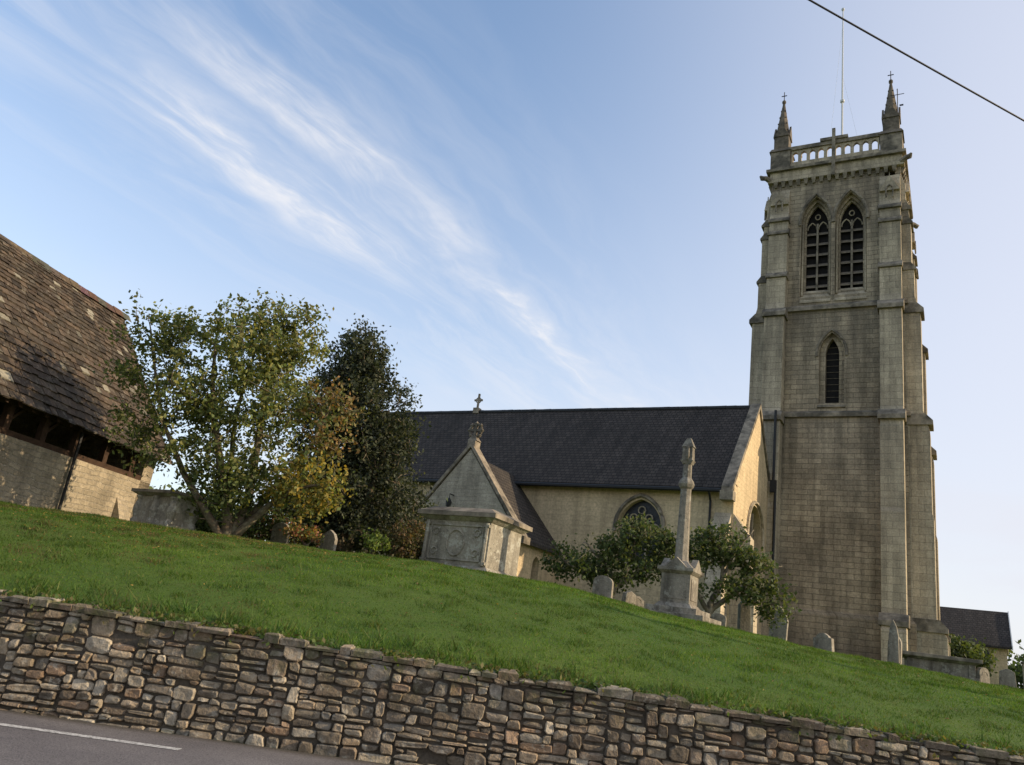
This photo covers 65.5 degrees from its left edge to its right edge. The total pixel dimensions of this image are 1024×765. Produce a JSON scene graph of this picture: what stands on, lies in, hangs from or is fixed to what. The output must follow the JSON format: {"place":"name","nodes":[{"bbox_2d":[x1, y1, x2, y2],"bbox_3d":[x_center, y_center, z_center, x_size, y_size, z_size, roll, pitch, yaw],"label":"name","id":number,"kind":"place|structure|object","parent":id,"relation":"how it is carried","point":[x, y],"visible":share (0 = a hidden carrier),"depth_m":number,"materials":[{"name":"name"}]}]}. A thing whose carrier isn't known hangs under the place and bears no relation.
{"place":"outdoors","nodes":[
{"label":"outdoors","id":0,"kind":"place"},
{"bbox_2d":[0,710,390,764],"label":"road","id":1,"kind":"structure","parent":0,"point":[20,746],"depth_m":8.07,"materials":[{"name":"grey asphalt"}]},
{"bbox_2d":[0,723,181,749],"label":"road marking","id":2,"kind":"object","parent":1,"relation":"on","point":[87,736],"visible":1,"depth_m":8.18,"materials":[{"name":"paint"}]},
{"bbox_2d":[0,500,1023,764],"bbox_3d":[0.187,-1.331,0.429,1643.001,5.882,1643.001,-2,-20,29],"label":"ground","id":3,"kind":"structure","parent":0,"point":[354,592],"depth_m":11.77,"materials":[{"name":"green plant"}]},
{"bbox_2d":[0,234,171,520],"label":"stone barn","id":4,"kind":"structure","parent":3,"relation":"on","point":[56,446],"depth_m":22.87,"materials":[{"name":"brown stone"}]},
{"bbox_2d":[130,488,208,530],"bbox_3d":[-8.839,3.400,20.282,1.680,1.160,1.080,-2,-20,29],"label":"chest tomb","id":5,"kind":"object","parent":3,"relation":"on","point":[168,508],"visible":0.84,"depth_m":19.98,"materials":[{"name":"stone"}]},
{"bbox_2d":[88,287,382,536],"bbox_3d":[-7.225,0.644,20.909,7.183,6.964,4.256,3,-18,15],"label":"elder tree","id":6,"kind":"object","parent":3,"relation":"on","point":[226,484],"visible":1,"depth_m":20.39,"materials":[{"name":"green plant"}]},
{"bbox_2d":[159,482,329,547],"bbox_3d":[-9.030,4.512,26.261,7.155,1.943,2.961,0,-19,22],"label":"garden shrub","id":7,"kind":"object","parent":3,"relation":"on","point":[261,527],"visible":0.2,"depth_m":25.11,"materials":[{"name":"green plant"}]},
{"bbox_2d":[270,523,289,543],"bbox_3d":[-6.262,4.189,21.498,0.600,0.800,0.240,-2,-20,17],"label":"headstone","id":8,"kind":"object","parent":3,"relation":"on","point":[277,536],"visible":0.49,"depth_m":21.48,"materials":[{"name":"grey stone"}]},
{"bbox_2d":[279,518,324,546],"bbox_3d":[-5.581,4.034,21.039,1.175,0.871,1.205,6,-18,5],"label":"rose bush","id":9,"kind":"object","parent":3,"relation":"on","point":[299,531],"visible":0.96,"depth_m":20.95,"materials":[{"name":"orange plant"}]},
{"bbox_2d":[319,530,337,551],"bbox_3d":[-5.065,4.466,21.978,0.600,0.797,0.240,-1,-20,29],"label":"headstone","id":10,"kind":"object","parent":3,"relation":"on","point":[330,539],"visible":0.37,"depth_m":21.94,"materials":[{"name":"grey stone"}]},
{"bbox_2d":[254,313,437,558],"bbox_3d":[-5.162,1.826,27.267,6.305,8.828,4.717,12,-18,-13],"label":"yew tree","id":11,"kind":"object","parent":3,"relation":"on","point":[378,478],"visible":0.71,"depth_m":26.72,"materials":[{"name":"green plant"}]},
{"bbox_2d":[359,528,391,554],"bbox_3d":[-3.248,3.834,18.820,0.701,0.817,0.681,-9,-24,42],"label":"shrub","id":12,"kind":"object","parent":3,"relation":"on","point":[374,539],"visible":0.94,"depth_m":18.81,"materials":[{"name":"green plant"}]},
{"bbox_2d":[312,489,453,559],"bbox_3d":[-4.144,5.277,28.959,6.826,3.117,3.481,17,-20,-27],"label":"evergreen shrub","id":13,"kind":"object","parent":3,"relation":"on","point":[406,524],"visible":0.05,"depth_m":28.59,"materials":[{"name":"green plant"}]},
{"bbox_2d":[382,516,426,559],"bbox_3d":[-2.615,4.928,24.196,2.604,1.569,1.824,18,-20,-29],"label":"copper shrub","id":14,"kind":"object","parent":3,"relation":"on","point":[404,546],"visible":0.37,"depth_m":23.87,"materials":[{"name":"brown plant"}]},
{"bbox_2d":[417,506,532,575],"bbox_3d":[-1.059,4.391,20.795,2.350,1.980,2.050,-2,-20,29],"label":"pedestal tomb","id":15,"kind":"object","parent":3,"relation":"on","point":[489,540],"visible":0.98,"depth_m":20.18,"materials":[{"name":"stone"}]},
{"bbox_2d":[0,604,1016,764],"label":"dry stone retaining wall","id":16,"kind":"structure","parent":3,"relation":"on","point":[426,756],"depth_m":9.32,"materials":[{"name":"stone"}]},
{"bbox_2d":[1,504,1019,736],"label":"fallen leaves","id":17,"kind":"object","parent":3,"relation":"on","point":[277,560],"visible":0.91,"depth_m":15.30,"materials":[{"name":"brown plant"}]},
{"bbox_2d":[0,590,1023,764],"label":"stones","id":18,"kind":"object","parent":3,"relation":"on","point":[292,652],"visible":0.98,"depth_m":9.30,"materials":[{"name":"grey stone"}]},
{"bbox_2d":[0,587,1023,758],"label":"wall top plants","id":19,"kind":"object","parent":3,"relation":"on","point":[240,629],"depth_m":9.60,"materials":[{"name":"green plant"}]},
{"bbox_2d":[149,484,1023,689],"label":"distant trees","id":20,"kind":"object","parent":3,"relation":"on","point":[1017,669],"visible":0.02,"depth_m":76.32,"materials":[{"name":"green plant"}]},
{"bbox_2d":[592,575,613,598],"bbox_3d":[2.329,5.353,20.455,0.600,0.760,0.440,2,-19,18],"label":"headstone","id":21,"kind":"object","parent":3,"relation":"on","point":[603,585],"visible":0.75,"depth_m":20.39,"materials":[{"name":"grey stone"}]},
{"bbox_2d":[538,512,691,598],"bbox_3d":[2.950,4.905,22.693,4.320,2.756,2.192,8,-18,0],"label":"apple tree","id":22,"kind":"object","parent":3,"relation":"on","point":[587,569],"visible":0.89,"depth_m":22.47,"materials":[{"name":"green plant"}]},
{"bbox_2d":[621,591,635,604],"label":"headstone","id":23,"kind":"object","parent":3,"relation":"on","point":[629,596],"visible":0.3,"depth_m":20.76,"materials":[{"name":"grey stone"}]},
{"bbox_2d":[310,8,950,664],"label":"parish church","id":24,"kind":"structure","parent":3,"relation":"on","point":[812,466],"depth_m":39.93,"materials":[{"name":"stone"}]},
{"bbox_2d":[636,596,643,607],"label":"headstone","id":25,"kind":"object","parent":3,"relation":"on","point":[639,601],"visible":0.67,"depth_m":20.98,"materials":[{"name":"beige stone"}]},
{"bbox_2d":[645,438,720,624],"bbox_3d":[4.301,3.746,20.001,1.700,4.850,1.700,-2,-20,29],"label":"memorial cross shaft","id":26,"kind":"object","parent":3,"relation":"on","point":[681,575],"visible":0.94,"depth_m":19.42,"materials":[{"name":"grey stone"}]},
{"bbox_2d":[710,613,726,626],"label":"headstone","id":27,"kind":"object","parent":3,"relation":"on","point":[721,618],"visible":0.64,"depth_m":20.80,"materials":[{"name":"grey stone"}]},
{"bbox_2d":[665,519,801,628],"bbox_3d":[6.322,5.466,22.708,3.998,3.062,2.272,8,-18,-1],"label":"apple tree","id":28,"kind":"object","parent":3,"relation":"on","point":[725,556],"visible":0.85,"depth_m":22.49,"materials":[{"name":"green plant"}]},
{"bbox_2d":[737,601,750,631],"bbox_3d":[6.783,6.958,23.295,0.408,1.196,0.600,6,-18,1],"label":"headstone","id":29,"kind":"object","parent":3,"relation":"on","point":[744,618],"visible":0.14,"depth_m":23.19,"materials":[{"name":"grey stone"}]},
{"bbox_2d":[768,607,788,640],"bbox_3d":[8.433,7.750,25.195,0.660,1.296,0.280,0,-19,36],"label":"headstone","id":30,"kind":"object","parent":3,"relation":"on","point":[781,632],"visible":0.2,"depth_m":25.12,"materials":[{"name":"grey stone"}]},
{"bbox_2d":[813,633,833,651],"bbox_3d":[7.253,6.171,18.534,0.504,0.650,0.400,-9,-24,36],"label":"headstone","id":31,"kind":"object","parent":3,"relation":"on","point":[823,641],"visible":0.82,"depth_m":18.49,"materials":[{"name":"grey stone"}]},
{"bbox_2d":[888,620,899,662],"bbox_3d":[9.293,6.415,19.383,0.264,1.246,0.400,-3,-21,29],"label":"headstone","id":32,"kind":"object","parent":3,"relation":"on","point":[893,636],"visible":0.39,"depth_m":19.31,"materials":[{"name":"grey stone"}]},
{"bbox_2d":[887,638,901,663],"bbox_3d":[9.513,6.751,19.800,0.360,0.900,0.400,-2,-20,35],"label":"headstone","id":33,"kind":"object","parent":3,"relation":"on","point":[900,648],"visible":0.1,"depth_m":19.73,"materials":[{"name":"beige stone"}]},
{"bbox_2d":[902,650,982,681],"bbox_3d":[10.973,7.428,20.498,1.840,0.770,0.960,2,-19,18],"label":"table tomb","id":34,"kind":"object","parent":3,"relation":"on","point":[960,666],"visible":0.59,"depth_m":20.20,"materials":[{"name":"grey stone"}]},
{"bbox_2d":[948,634,998,676],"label":"hedge","id":35,"kind":"object","parent":3,"relation":"on","point":[961,648],"visible":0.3,"depth_m":42.92,"materials":[{"name":"green plant"}]},
{"bbox_2d":[976,667,989,683],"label":"headstone","id":36,"kind":"object","parent":3,"relation":"on","point":[982,674],"visible":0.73,"depth_m":19.97,"materials":[{"name":"beige stone"}]},
{"bbox_2d":[977,647,1007,684],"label":"walls","id":37,"kind":"structure","parent":3,"relation":"on","point":[1000,655],"depth_m":57.27,"materials":[{"name":"beige stone"}]},
{"bbox_2d":[940,606,1011,654],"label":"roof","id":38,"kind":"structure","parent":37,"relation":"on","point":[993,627],"depth_m":59.74,"materials":[{"name":"tile"}]},
{"bbox_2d":[1008,611,1012,654],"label":"bargeboards","id":39,"kind":"object","parent":38,"relation":"attached to","point":[1010,633],"visible":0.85,"depth_m":58.76,"materials":[{"name":"paint"}]},
{"bbox_2d":[999,669,1016,686],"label":"headstone","id":40,"kind":"object","parent":3,"relation":"on","point":[1007,677],"visible":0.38,"depth_m":20.18,"materials":[{"name":"grey stone"}]},
{"bbox_2d":[1020,662,1023,684],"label":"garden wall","id":41,"kind":"structure","parent":3,"relation":"on","point":[1022,663],"depth_m":53.32,"materials":[{"name":"grey stone"}]},
{"bbox_2d":[0,0,1023,686],"label":"sky","id":42,"kind":"structure","parent":0,"point":[543,204],"materials":[{"name":"blue"}]},
{"bbox_2d":[808,0,1023,121],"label":"telephone line","id":43,"kind":"object","parent":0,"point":[902,52],"visible":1,"depth_m":8.59,"materials":[{"name":"black metal"}]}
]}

